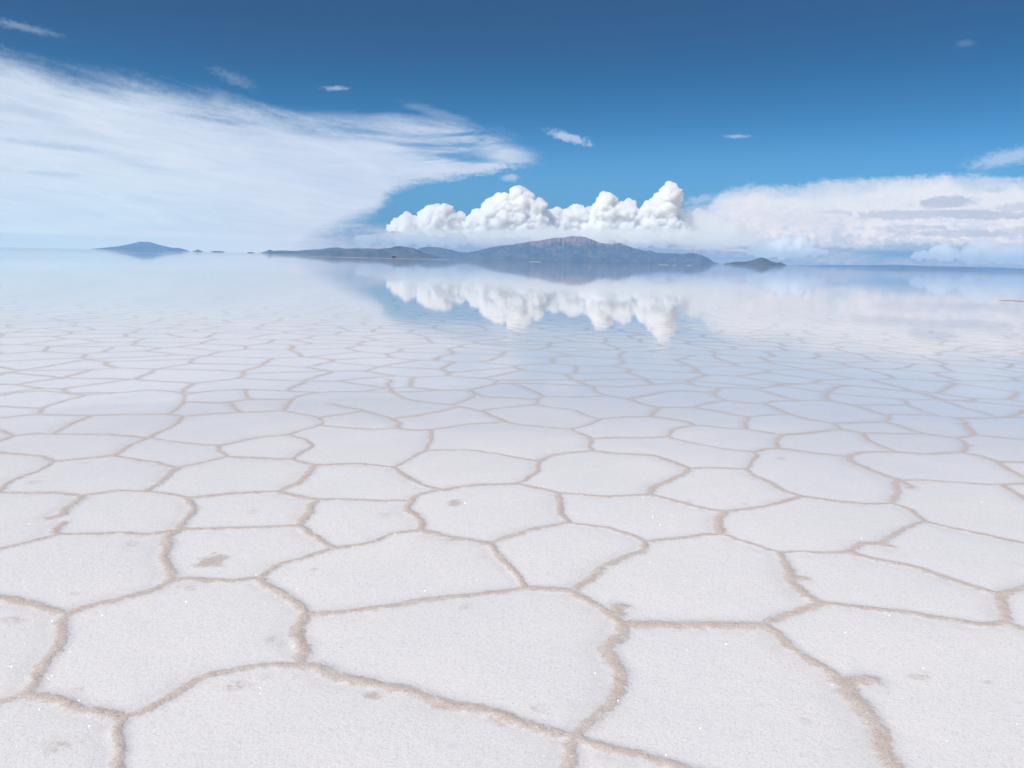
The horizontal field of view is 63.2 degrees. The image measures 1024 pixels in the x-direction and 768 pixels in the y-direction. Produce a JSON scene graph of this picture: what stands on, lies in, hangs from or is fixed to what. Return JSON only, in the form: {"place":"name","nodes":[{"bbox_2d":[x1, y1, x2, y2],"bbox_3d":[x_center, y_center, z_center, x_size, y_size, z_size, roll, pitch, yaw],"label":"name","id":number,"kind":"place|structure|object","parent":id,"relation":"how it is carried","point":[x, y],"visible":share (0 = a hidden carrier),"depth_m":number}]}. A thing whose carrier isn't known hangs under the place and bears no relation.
{"place":"outdoors","nodes":[
{"label":"outdoors","id":0,"kind":"place"},
{"bbox_2d":[96,241,170,248],"bbox_3d":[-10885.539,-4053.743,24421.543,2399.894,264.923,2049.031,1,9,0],"label":"hills","id":1,"kind":"structure","parent":0,"point":[146,244],"depth_m":24160.54},
{"bbox_2d":[99,246,188,251],"bbox_3d":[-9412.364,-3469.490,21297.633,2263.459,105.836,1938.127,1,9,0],"label":"hills","id":2,"kind":"structure","parent":0,"point":[146,248],"depth_m":20876.60},
{"bbox_2d":[262,247,372,253],"bbox_3d":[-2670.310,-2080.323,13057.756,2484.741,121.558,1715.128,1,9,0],"label":"hills","id":3,"kind":"structure","parent":0,"point":[315,251],"depth_m":12647.53},
{"bbox_2d":[310,246,440,257],"bbox_3d":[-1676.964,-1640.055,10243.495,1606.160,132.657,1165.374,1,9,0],"label":"hills","id":4,"kind":"structure","parent":0,"point":[399,251],"depth_m":9957.31},
{"bbox_2d":[417,247,463,254],"bbox_3d":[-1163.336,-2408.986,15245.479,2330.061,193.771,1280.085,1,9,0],"label":"hills","id":5,"kind":"structure","parent":0,"point":[433,250],"depth_m":14992.06},
{"bbox_2d":[0,319,1023,767],"bbox_3d":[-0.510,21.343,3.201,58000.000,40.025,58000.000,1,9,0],"label":"ground","id":6,"kind":"structure","parent":0,"point":[284,543],"depth_m":4.64},
{"bbox_2d":[0,247,1023,343],"bbox_3d":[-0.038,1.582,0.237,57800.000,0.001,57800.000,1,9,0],"label":"water","id":7,"kind":"structure","parent":0,"point":[41,285],"depth_m":39.80},
{"bbox_2d":[23,250,170,253],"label":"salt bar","id":8,"kind":"object","parent":7,"relation":"on","point":[82,251],"visible":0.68,"depth_m":490.60},
{"bbox_2d":[309,256,443,259],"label":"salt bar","id":9,"kind":"object","parent":7,"relation":"on","point":[389,258],"visible":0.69,"depth_m":626.04},
{"bbox_2d":[0,0,1023,267],"label":"sky","id":10,"kind":"structure","parent":0,"point":[787,132]},
{"bbox_2d":[435,236,717,263],"bbox_3d":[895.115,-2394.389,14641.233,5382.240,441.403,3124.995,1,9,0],"label":"hills","id":11,"kind":"structure","parent":0,"point":[574,248],"depth_m":13879.72},
{"bbox_2d":[725,258,786,265],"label":"hills","id":12,"kind":"structure","parent":0,"point":[761,261],"depth_m":8892.96},
{"bbox_2d":[787,265,1023,270],"bbox_3d":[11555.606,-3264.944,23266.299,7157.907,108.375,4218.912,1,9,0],"label":"hills","id":13,"kind":"structure","parent":0,"point":[981,268],"depth_m":23339.04},
{"bbox_2d":[868,265,982,270],"bbox_3d":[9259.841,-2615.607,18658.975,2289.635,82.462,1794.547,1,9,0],"label":"hills","id":14,"kind":"structure","parent":0,"point":[940,268],"depth_m":18394.68}
]}

